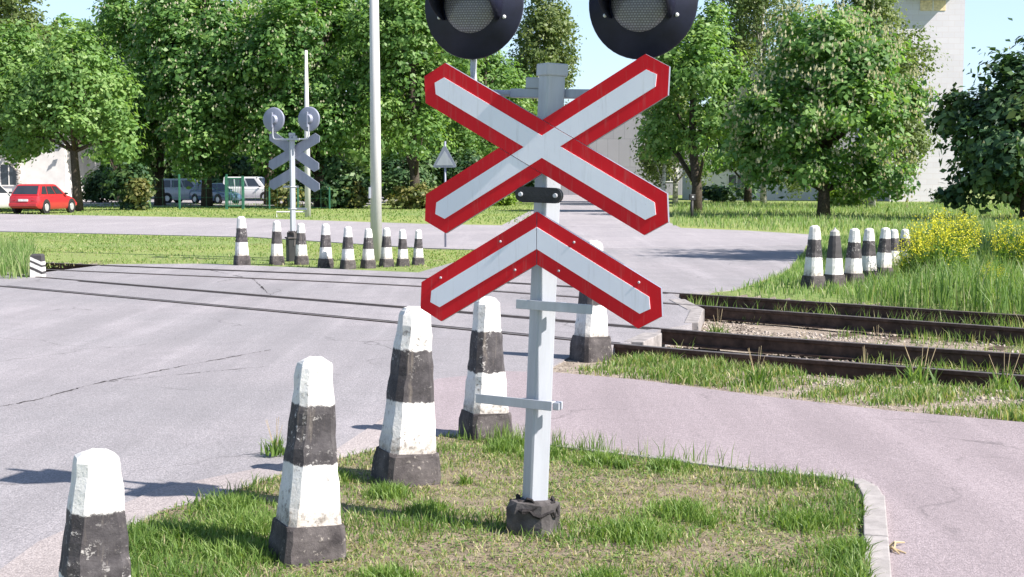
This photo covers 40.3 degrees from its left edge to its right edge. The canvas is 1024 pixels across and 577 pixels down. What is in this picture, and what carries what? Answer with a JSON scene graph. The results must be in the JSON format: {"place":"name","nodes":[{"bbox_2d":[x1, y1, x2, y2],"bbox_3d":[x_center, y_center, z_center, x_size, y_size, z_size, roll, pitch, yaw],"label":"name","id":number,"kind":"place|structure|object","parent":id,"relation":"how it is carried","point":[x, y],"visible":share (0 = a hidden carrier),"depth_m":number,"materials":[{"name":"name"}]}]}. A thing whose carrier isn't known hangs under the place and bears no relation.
{"place":"outdoors","nodes":[
{"label":"outdoors","id":0,"kind":"place"},
{"bbox_2d":[0,245,805,568],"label":"road","id":1,"kind":"structure","parent":0,"point":[170,425],"depth_m":12.87,"materials":[{"name":"grey asphalt"}]},
{"bbox_2d":[30,254,45,276],"bbox_3d":[-7.846,-0.331,23.065,0.200,0.485,0.200,0,4,0],"label":"marker post","id":2,"kind":"object","parent":1,"relation":"on","point":[37,266],"visible":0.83,"depth_m":22.97,"materials":[{"name":"white concrete"}]},
{"bbox_2d":[257,417,286,456],"bbox_3d":[-1.352,0.858,8.088,0.238,0.230,0.189,-2,5,-27],"label":"weed plant","id":3,"kind":"object","parent":1,"relation":"on","point":[275,448],"visible":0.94,"depth_m":8.06,"materials":[{"name":"green plant"}]},
{"bbox_2d":[80,281,652,328],"bbox_3d":[-2.662,0.156,18.528,10.949,0.001,0.143,4,6,40],"label":"flangeway","id":4,"kind":"object","parent":1,"relation":"on","point":[338,302],"visible":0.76,"depth_m":18.49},
{"bbox_2d":[0,214,808,249],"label":"street","id":5,"kind":"structure","parent":0,"point":[468,237],"depth_m":43.34,"materials":[{"name":"grey asphalt"}]},
{"bbox_2d":[0,190,1022,421],"bbox_3d":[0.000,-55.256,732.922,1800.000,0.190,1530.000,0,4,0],"label":"ground","id":6,"kind":"structure","parent":0,"point":[771,328],"depth_m":30.31,"materials":[{"name":"green plant"}]},
{"bbox_2d":[0,233,39,278],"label":"tall grass","id":7,"kind":"structure","parent":6,"relation":"on","point":[13,255],"depth_m":24.45,"materials":[{"name":"green plant"}]},
{"bbox_2d":[0,0,72,185],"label":"birch tree","id":8,"kind":"object","parent":6,"relation":"on","point":[11,10],"visible":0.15,"depth_m":102.19,"materials":[{"name":"green plant"}]},
{"bbox_2d":[0,18,77,209],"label":"maple tree","id":9,"kind":"object","parent":6,"relation":"on","point":[22,48],"visible":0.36,"depth_m":75.07,"materials":[{"name":"green plant"}]},
{"bbox_2d":[9,184,76,213],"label":"parked car","id":10,"kind":"object","parent":6,"relation":"on","point":[44,198],"visible":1,"depth_m":66.38,"materials":[{"name":"red paint"}]},
{"bbox_2d":[0,122,99,200],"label":"white house","id":11,"kind":"structure","parent":6,"relation":"on","point":[45,168],"depth_m":103.66,"materials":[{"name":"white paint"}]},
{"bbox_2d":[0,163,15,185],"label":"window","id":12,"kind":"structure","parent":11,"relation":"in","point":[7,173],"depth_m":103.63,"materials":[{"name":"white glass"}]},
{"bbox_2d":[40,13,91,44],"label":"maple tree","id":13,"kind":"object","parent":6,"relation":"on","point":[65,22],"depth_m":123.61,"materials":[{"name":"green plant"}]},
{"bbox_2d":[0,19,149,210],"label":"maple tree","id":14,"kind":"object","parent":6,"relation":"on","point":[41,102],"visible":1,"depth_m":71.16,"materials":[{"name":"green plant"}]},
{"bbox_2d":[81,164,118,202],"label":"shrub","id":15,"kind":"object","parent":6,"relation":"on","point":[93,190],"visible":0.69,"depth_m":99.30,"materials":[{"name":"green plant"}]},
{"bbox_2d":[66,0,166,200],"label":"maple tree","id":16,"kind":"object","parent":6,"relation":"on","point":[86,26],"visible":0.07,"depth_m":105.48,"materials":[{"name":"green plant"}]},
{"bbox_2d":[98,160,158,209],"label":"shrub","id":17,"kind":"object","parent":6,"relation":"on","point":[134,169],"visible":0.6,"depth_m":75.31,"materials":[{"name":"green plant"}]},
{"bbox_2d":[123,176,156,209],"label":"shrub","id":18,"kind":"object","parent":6,"relation":"on","point":[140,190],"visible":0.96,"depth_m":74.42,"materials":[{"name":"green plant"}]},
{"bbox_2d":[86,0,229,205],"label":"chestnut tree","id":19,"kind":"object","parent":6,"relation":"on","point":[121,12],"visible":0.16,"depth_m":85.59,"materials":[{"name":"green plant"}]},
{"bbox_2d":[117,0,271,205],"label":"chestnut tree","id":20,"kind":"object","parent":6,"relation":"on","point":[201,115],"visible":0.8,"depth_m":80.18,"materials":[{"name":"green plant"}]},
{"bbox_2d":[0,418,441,576],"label":"dusty verge","id":21,"kind":"structure","parent":6,"relation":"on","point":[41,558],"depth_m":6.97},
{"bbox_2d":[225,176,244,209],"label":"metal gate","id":22,"kind":"structure","parent":6,"relation":"on","point":[227,191],"depth_m":76.64,"materials":[{"name":"green metal"}]},
{"bbox_2d":[0,232,472,270],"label":"grass","id":23,"kind":"structure","parent":6,"relation":"on","point":[94,236],"depth_m":32.56,"materials":[{"name":"green plant"}]},
{"bbox_2d":[83,196,395,205],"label":"parking lot","id":24,"kind":"structure","parent":6,"relation":"on","point":[255,201],"depth_m":99.70,"materials":[{"name":"grey asphalt"}]},
{"bbox_2d":[164,179,201,202],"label":"parked car","id":25,"kind":"object","parent":24,"relation":"on","point":[170,185],"visible":0.29,"depth_m":97.12,"materials":[{"name":"blue metal"}]},
{"bbox_2d":[189,183,239,203],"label":"parked car","id":26,"kind":"object","parent":24,"relation":"on","point":[218,190],"visible":0.63,"depth_m":94.34,"materials":[{"name":"blue paint"}]},
{"bbox_2d":[223,177,264,200],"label":"parked car","id":27,"kind":"object","parent":24,"relation":"on","point":[251,184],"visible":0.3,"depth_m":106.92,"materials":[{"name":"white paint"}]},
{"bbox_2d":[233,216,250,264],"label":"striped bollard","id":28,"kind":"object","parent":6,"relation":"on","point":[241,256],"visible":0.95,"depth_m":26.23,"materials":[{"name":"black concrete"}]},
{"bbox_2d":[212,153,304,198],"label":"shrub","id":29,"kind":"object","parent":6,"relation":"on","point":[239,166],"visible":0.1,"depth_m":117.32,"materials":[{"name":"green plant"}]},
{"bbox_2d":[1,203,532,224],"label":"meadow grass","id":30,"kind":"structure","parent":6,"relation":"on","point":[274,210],"depth_m":69.19,"materials":[{"name":"green plant"}]},
{"bbox_2d":[214,0,330,204],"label":"maple tree","id":31,"kind":"object","parent":6,"relation":"on","point":[257,5],"visible":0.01,"depth_m":90.78,"materials":[{"name":"green plant"}]},
{"bbox_2d":[269,221,284,265],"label":"striped bollard","id":32,"kind":"object","parent":6,"relation":"on","point":[276,257],"visible":0.96,"depth_m":26.43,"materials":[{"name":"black concrete"}]},
{"bbox_2d":[261,182,304,208],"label":"shrub","id":33,"kind":"object","parent":6,"relation":"on","point":[278,193],"visible":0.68,"depth_m":77.51,"materials":[{"name":"green plant"}]},
{"bbox_2d":[285,237,295,261],"bbox_3d":[-4.360,-0.780,27.783,0.280,0.490,0.280,-2,5,-23],"label":"signal pedestal","id":34,"kind":"object","parent":6,"relation":"on","point":[290,252],"visible":0.49,"depth_m":27.65,"materials":[{"name":"metal"}]},
{"bbox_2d":[263,106,319,245],"bbox_3d":[-4.335,-2.224,27.731,1.292,2.752,0.370,2,5,22],"label":"crossing signal","id":35,"kind":"object","parent":34,"relation":"on","point":[308,119],"visible":1,"depth_m":27.65,"materials":[{"name":"silver metal"}]},
{"bbox_2d":[276,50,310,216],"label":"signal mast","id":36,"kind":"object","parent":6,"relation":"on","point":[307,212],"visible":0.6,"depth_m":60.60,"materials":[{"name":"grey metal"}]},
{"bbox_2d":[294,223,308,264],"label":"striped bollard","id":37,"kind":"object","parent":6,"relation":"on","point":[301,257],"visible":0.95,"depth_m":26.64,"materials":[{"name":"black concrete"}]},
{"bbox_2d":[101,66,534,191],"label":"distant wood","id":38,"kind":"object","parent":6,"relation":"on","point":[391,152],"depth_m":152.34,"materials":[{"name":"green plant"}]},
{"bbox_2d":[223,0,420,206],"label":"chestnut tree","id":39,"kind":"object","parent":6,"relation":"on","point":[280,35],"visible":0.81,"depth_m":78.48,"materials":[{"name":"green plant"}]},
{"bbox_2d":[317,223,333,267],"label":"striped bollard","id":40,"kind":"object","parent":6,"relation":"on","point":[325,259],"visible":0.94,"depth_m":25.66,"materials":[{"name":"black concrete"}]},
{"bbox_2d":[303,153,369,208],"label":"shrub","id":41,"kind":"object","parent":6,"relation":"on","point":[334,169],"visible":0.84,"depth_m":78.88,"materials":[{"name":"green plant"}]},
{"bbox_2d":[340,226,355,268],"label":"striped bollard","id":42,"kind":"object","parent":6,"relation":"on","point":[347,261],"visible":0.96,"depth_m":25.30,"materials":[{"name":"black concrete"}]},
{"bbox_2d":[343,179,369,208],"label":"shrub","id":43,"kind":"object","parent":6,"relation":"on","point":[358,198],"visible":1,"depth_m":78.61,"materials":[{"name":"green plant"}]},
{"bbox_2d":[300,0,417,174],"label":"maple tree","id":44,"kind":"object","parent":6,"relation":"on","point":[359,155],"visible":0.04,"depth_m":106.32,"materials":[{"name":"green plant"}]},
{"bbox_2d":[360,228,375,268],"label":"striped bollard","id":45,"kind":"object","parent":6,"relation":"on","point":[368,261],"visible":0.94,"depth_m":25.49,"materials":[{"name":"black concrete"}]},
{"bbox_2d":[369,0,381,261],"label":"lamp pole","id":46,"kind":"object","parent":6,"relation":"on","point":[375,196],"visible":0.91,"depth_m":27.53,"materials":[{"name":"grey metal"}]},
{"bbox_2d":[379,227,393,266],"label":"striped bollard","id":47,"kind":"object","parent":6,"relation":"on","point":[386,259],"visible":0.95,"depth_m":25.87,"materials":[{"name":"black concrete"}]},
{"bbox_2d":[396,229,409,266],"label":"striped bollard","id":48,"kind":"object","parent":6,"relation":"on","point":[402,260],"visible":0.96,"depth_m":26.05,"materials":[{"name":"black concrete"}]},
{"bbox_2d":[383,180,436,208],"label":"shrub","id":49,"kind":"object","parent":6,"relation":"on","point":[415,195],"visible":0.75,"depth_m":77.21,"materials":[{"name":"green plant"}]},
{"bbox_2d":[335,0,489,207],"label":"maple tree","id":50,"kind":"object","parent":6,"relation":"on","point":[400,21],"visible":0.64,"depth_m":77.62,"materials":[{"name":"green plant"}]},
{"bbox_2d":[381,153,446,201],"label":"shrub","id":51,"kind":"object","parent":6,"relation":"on","point":[391,178],"visible":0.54,"depth_m":88.82,"materials":[{"name":"green plant"}]},
{"bbox_2d":[412,230,424,264],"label":"striped bollard","id":52,"kind":"object","parent":6,"relation":"on","point":[417,258],"visible":0.94,"depth_m":26.45,"materials":[{"name":"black concrete"}]},
{"bbox_2d":[433,141,455,246],"bbox_3d":[-1.593,-2.189,33.200,0.580,2.620,0.075,1,5,14],"label":"warning sign","id":53,"kind":"object","parent":6,"relation":"on","point":[444,159],"visible":0.7,"depth_m":33.10,"materials":[{"name":"silver metal"}]},
{"bbox_2d":[428,147,483,184],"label":"shrub","id":54,"kind":"object","parent":6,"relation":"on","point":[461,161],"visible":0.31,"depth_m":90.62,"materials":[{"name":"green plant"}]},
{"bbox_2d":[420,46,537,166],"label":"maple tree","id":55,"kind":"object","parent":6,"relation":"on","point":[488,76],"visible":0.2,"depth_m":96.66,"materials":[{"name":"green plant"}]},
{"bbox_2d":[126,431,884,576],"bbox_3d":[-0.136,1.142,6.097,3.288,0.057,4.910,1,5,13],"label":"grass island","id":56,"kind":"structure","parent":6,"relation":"on","point":[562,552],"depth_m":6.30,"materials":[{"name":"plant"}]},
{"bbox_2d":[59,448,130,576],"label":"striped bollard","id":57,"kind":"object","parent":56,"relation":"on","point":[95,542],"visible":1,"depth_m":4.80,"materials":[{"name":"paint"}]},
{"bbox_2d":[268,356,345,567],"bbox_3d":[-0.849,0.775,5.863,0.275,0.984,0.277,1,3,-27],"label":"striped bollard","id":58,"kind":"object","parent":56,"relation":"on","point":[307,525],"visible":0.97,"depth_m":5.78,"materials":[{"name":"paint"}]},
{"bbox_2d":[371,306,440,486],"bbox_3d":[-0.537,0.627,7.333,0.307,1.073,0.303,2,3,-24],"label":"striped bollard","id":59,"kind":"object","parent":56,"relation":"on","point":[405,452],"visible":0.92,"depth_m":7.24,"materials":[{"name":"paint"}]},
{"bbox_2d":[458,296,512,440],"bbox_3d":[-0.159,0.550,8.625,0.280,1.005,0.276,-1,5,-24],"label":"striped bollard","id":60,"kind":"object","parent":56,"relation":"on","point":[486,374],"visible":0.84,"depth_m":8.54,"materials":[{"name":"paint"}]},
{"bbox_2d":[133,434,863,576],"bbox_3d":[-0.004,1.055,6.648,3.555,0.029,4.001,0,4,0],"label":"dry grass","id":61,"kind":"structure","parent":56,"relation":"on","point":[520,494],"depth_m":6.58,"materials":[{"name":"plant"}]},
{"bbox_2d":[140,436,863,576],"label":"clover","id":62,"kind":"object","parent":56,"relation":"on","point":[599,553],"visible":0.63,"depth_m":6.11,"materials":[{"name":"green plant"}]},
{"bbox_2d":[420,0,697,537],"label":"crossing signal","id":63,"kind":"object","parent":56,"relation":"on","point":[548,150],"visible":1,"depth_m":6.13,"materials":[{"name":"silver metal"}]},
{"bbox_2d":[439,421,750,467],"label":"grass","id":64,"kind":"structure","parent":56,"relation":"on","point":[505,434],"depth_m":8.18,"materials":[{"name":"green plant"}]},
{"bbox_2d":[0,285,1023,391],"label":"rail","id":65,"kind":"object","parent":6,"relation":"on","point":[846,369],"visible":0.25,"depth_m":12.39,"materials":[{"name":"brown metal"}]},
{"bbox_2d":[1,273,1023,371],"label":"rail","id":66,"kind":"object","parent":6,"relation":"on","point":[790,346],"visible":0.52,"depth_m":13.83,"materials":[{"name":"metal"}]},
{"bbox_2d":[10,268,1023,343],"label":"rail","id":67,"kind":"object","parent":6,"relation":"on","point":[833,321],"visible":0.3,"depth_m":16.36,"materials":[{"name":"brown metal"}]},
{"bbox_2d":[45,262,1023,327],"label":"rail","id":68,"kind":"object","parent":6,"relation":"on","point":[841,309],"visible":0.35,"depth_m":18.09,"materials":[{"name":"brown metal"}]},
{"bbox_2d":[491,0,588,146],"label":"birch tree","id":69,"kind":"object","parent":6,"relation":"on","point":[546,29],"visible":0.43,"depth_m":124.74,"materials":[{"name":"green plant"}]},
{"bbox_2d":[569,240,611,362],"bbox_3d":[0.717,0.172,12.491,0.299,1.212,0.303,-1,4,-30],"label":"striped bollard","id":70,"kind":"object","parent":6,"relation":"on","point":[590,341],"visible":0.53,"depth_m":12.40,"materials":[{"name":"paint"}]},
{"bbox_2d":[501,195,679,227],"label":"avenue","id":71,"kind":"object","parent":6,"relation":"on","point":[577,211],"visible":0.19,"depth_m":61.08,"materials":[{"name":"grey asphalt"}]},
{"bbox_2d":[629,61,689,191],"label":"birch tree","id":72,"kind":"object","parent":6,"relation":"on","point":[657,170],"visible":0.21,"depth_m":87.40,"materials":[{"name":"green plant"}]},
{"bbox_2d":[624,299,703,346],"bbox_3d":[1.903,0.424,16.209,0.601,0.182,5.041,1,5,11],"label":"crossing edging","id":73,"kind":"object","parent":6,"relation":"on","point":[695,317],"visible":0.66,"depth_m":15.62,"materials":[{"name":"concrete"}]},
{"bbox_2d":[629,42,715,203],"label":"birch tree","id":74,"kind":"object","parent":6,"relation":"on","point":[674,176],"visible":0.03,"depth_m":91.22,"materials":[{"name":"green plant"}]},
{"bbox_2d":[618,0,761,211],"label":"maple tree","id":75,"kind":"object","parent":6,"relation":"on","point":[689,61],"visible":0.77,"depth_m":68.58,"materials":[{"name":"green plant"}]},
{"bbox_2d":[561,106,854,194],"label":"panel building","id":76,"kind":"structure","parent":6,"relation":"on","point":[612,146],"depth_m":149.29,"materials":[{"name":"grey concrete"}]},
{"bbox_2d":[550,443,891,576],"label":"kerb","id":77,"kind":"structure","parent":6,"relation":"on","point":[875,524],"depth_m":6.50,"materials":[{"name":"concrete"}]},
{"bbox_2d":[434,371,1023,576],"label":"footpath","id":78,"kind":"structure","parent":6,"relation":"on","point":[951,488],"depth_m":8.41,"materials":[{"name":"grey asphalt"}]},
{"bbox_2d":[702,182,759,201],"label":"shrub","id":79,"kind":"object","parent":6,"relation":"on","point":[715,193],"visible":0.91,"depth_m":102.89,"materials":[{"name":"green plant"}]},
{"bbox_2d":[707,134,783,202],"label":"maple tree","id":80,"kind":"object","parent":6,"relation":"on","point":[747,195],"visible":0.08,"depth_m":99.07,"materials":[{"name":"green plant"}]},
{"bbox_2d":[740,349,779,386],"bbox_3d":[1.954,0.615,10.939,0.347,0.335,0.275,-1,5,-12],"label":"weed plant","id":81,"kind":"object","parent":6,"relation":"on","point":[756,375],"visible":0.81,"depth_m":10.90,"materials":[{"name":"green plant"}]},
{"bbox_2d":[679,164,866,199],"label":"building","id":82,"kind":"structure","parent":6,"relation":"on","point":[716,180],"depth_m":111.74,"materials":[{"name":"grey concrete"}]},
{"bbox_2d":[706,0,844,203],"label":"birch tree","id":83,"kind":"object","parent":6,"relation":"on","point":[754,21],"visible":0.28,"depth_m":93.77,"materials":[{"name":"green plant"}]},
{"bbox_2d":[553,350,1023,421],"bbox_3d":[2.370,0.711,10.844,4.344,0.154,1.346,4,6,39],"label":"grass","id":84,"kind":"structure","parent":6,"relation":"on","point":[679,370],"depth_m":10.85,"materials":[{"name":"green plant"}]},
{"bbox_2d":[800,225,825,288],"bbox_3d":[4.491,-0.412,20.741,0.286,1.061,0.288,-1,5,-30],"label":"striped bollard","id":85,"kind":"object","parent":6,"relation":"on","point":[813,269],"visible":0.91,"depth_m":20.65,"materials":[{"name":"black concrete"}]},
{"bbox_2d":[605,319,1023,405],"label":"gravel","id":86,"kind":"structure","parent":6,"relation":"on","point":[746,330],"depth_m":15.51,"materials":[{"name":"grey gravel"}]},
{"bbox_2d":[713,0,940,216],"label":"chestnut tree","id":87,"kind":"object","parent":6,"relation":"on","point":[832,61],"visible":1,"depth_m":59.76,"materials":[{"name":"green plant"}]},
{"bbox_2d":[823,228,845,286],"bbox_3d":[4.912,-0.430,21.239,0.275,1.000,0.276,-2,5,-28],"label":"striped bollard","id":88,"kind":"object","parent":6,"relation":"on","point":[834,268],"visible":0.91,"depth_m":21.16,"materials":[{"name":"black concrete"}]},
{"bbox_2d":[812,189,868,206],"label":"shrub","id":89,"kind":"object","parent":6,"relation":"on","point":[848,202],"visible":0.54,"depth_m":82.96,"materials":[{"name":"green plant"}]},
{"bbox_2d":[674,305,1023,386],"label":"weeds","id":90,"kind":"object","parent":6,"relation":"on","point":[997,369],"visible":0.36,"depth_m":14.66,"materials":[{"name":"green plant"}]},
{"bbox_2d":[843,228,864,285],"bbox_3d":[5.271,-0.441,21.502,0.275,0.981,0.276,-1,4,-24],"label":"striped bollard","id":91,"kind":"object","parent":6,"relation":"on","point":[853,264],"visible":0.81,"depth_m":21.41,"materials":[{"name":"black concrete"}]},
{"bbox_2d":[686,294,1023,327],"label":"weeds","id":92,"kind":"object","parent":6,"relation":"on","point":[910,317],"visible":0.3,"depth_m":17.02,"materials":[{"name":"green plant"}]},
{"bbox_2d":[710,209,1023,314],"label":"tall grass","id":93,"kind":"structure","parent":6,"relation":"on","point":[932,287],"depth_m":19.06,"materials":[{"name":"green plant"}]},
{"bbox_2d":[861,228,878,278],"bbox_3d":[5.668,-0.485,22.180,0.272,0.958,0.273,-1,4,-25],"label":"striped bollard","id":94,"kind":"object","parent":6,"relation":"on","point":[868,251],"visible":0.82,"depth_m":22.09,"materials":[{"name":"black concrete"}]},
{"bbox_2d":[876,227,892,275],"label":"striped bollard","id":95,"kind":"object","parent":6,"relation":"on","point":[883,258],"visible":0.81,"depth_m":22.97,"materials":[{"name":"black concrete"}]},
{"bbox_2d":[829,0,951,206],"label":"birch tree","id":96,"kind":"object","parent":6,"relation":"on","point":[916,137],"visible":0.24,"depth_m":79.73,"materials":[{"name":"green plant"}]},
{"bbox_2d":[855,0,964,201],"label":"tower block","id":97,"kind":"structure","parent":6,"relation":"on","point":[945,19],"depth_m":103.97,"materials":[{"name":"paint"}]},
{"bbox_2d":[896,336,939,384],"bbox_3d":[3.362,0.656,11.492,0.402,0.528,0.540,1,5,13],"label":"weed plant","id":98,"kind":"object","parent":6,"relation":"on","point":[919,376],"visible":0.39,"depth_m":11.50,"materials":[{"name":"green plant"}]},
{"bbox_2d":[892,226,945,280],"bbox_3d":[6.485,-0.540,22.198,0.842,0.947,0.866,2,5,19],"label":"yellow flower plant","id":99,"kind":"object","parent":6,"relation":"on","point":[905,267],"visible":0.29,"depth_m":22.10,"materials":[{"name":"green plant"}]},
{"bbox_2d":[901,207,971,273],"bbox_3d":[6.575,-0.635,21.574,1.123,1.263,1.154,0,4,0],"label":"yellow flower plant","id":100,"kind":"object","parent":6,"relation":"on","point":[936,244],"visible":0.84,"depth_m":21.54,"materials":[{"name":"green plant"}]},
{"bbox_2d":[918,208,984,266],"bbox_3d":[7.638,-0.856,24.325,1.212,1.210,1.292,3,5,32],"label":"yellow flower plant","id":101,"kind":"object","parent":6,"relation":"on","point":[968,237],"visible":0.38,"depth_m":24.21,"materials":[{"name":"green plant"}]},
{"bbox_2d":[919,17,1023,220],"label":"chestnut tree","id":102,"kind":"object","parent":6,"relation":"on","point":[991,158],"visible":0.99,"depth_m":54.77,"materials":[{"name":"green plant"}]},
{"bbox_2d":[979,349,1022,391],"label":"weed plant","id":103,"kind":"object","parent":6,"relation":"on","point":[996,380],"visible":0.34,"depth_m":11.20,"materials":[{"name":"green plant"}]},
{"bbox_2d":[987,217,1023,272],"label":"yellow flower plant","id":104,"kind":"object","parent":6,"relation":"on","point":[1019,253],"visible":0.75,"depth_m":23.27,"materials":[{"name":"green plant"}]},
{"bbox_2d":[1,0,1023,172],"label":"sky","id":105,"kind":"structure","parent":0,"point":[987,24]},
{"bbox_2d":[672,200,1023,234],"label":"meadow grass","id":106,"kind":"structure","parent":0,"point":[683,208],"depth_m":60.65,"materials":[{"name":"green plant"}]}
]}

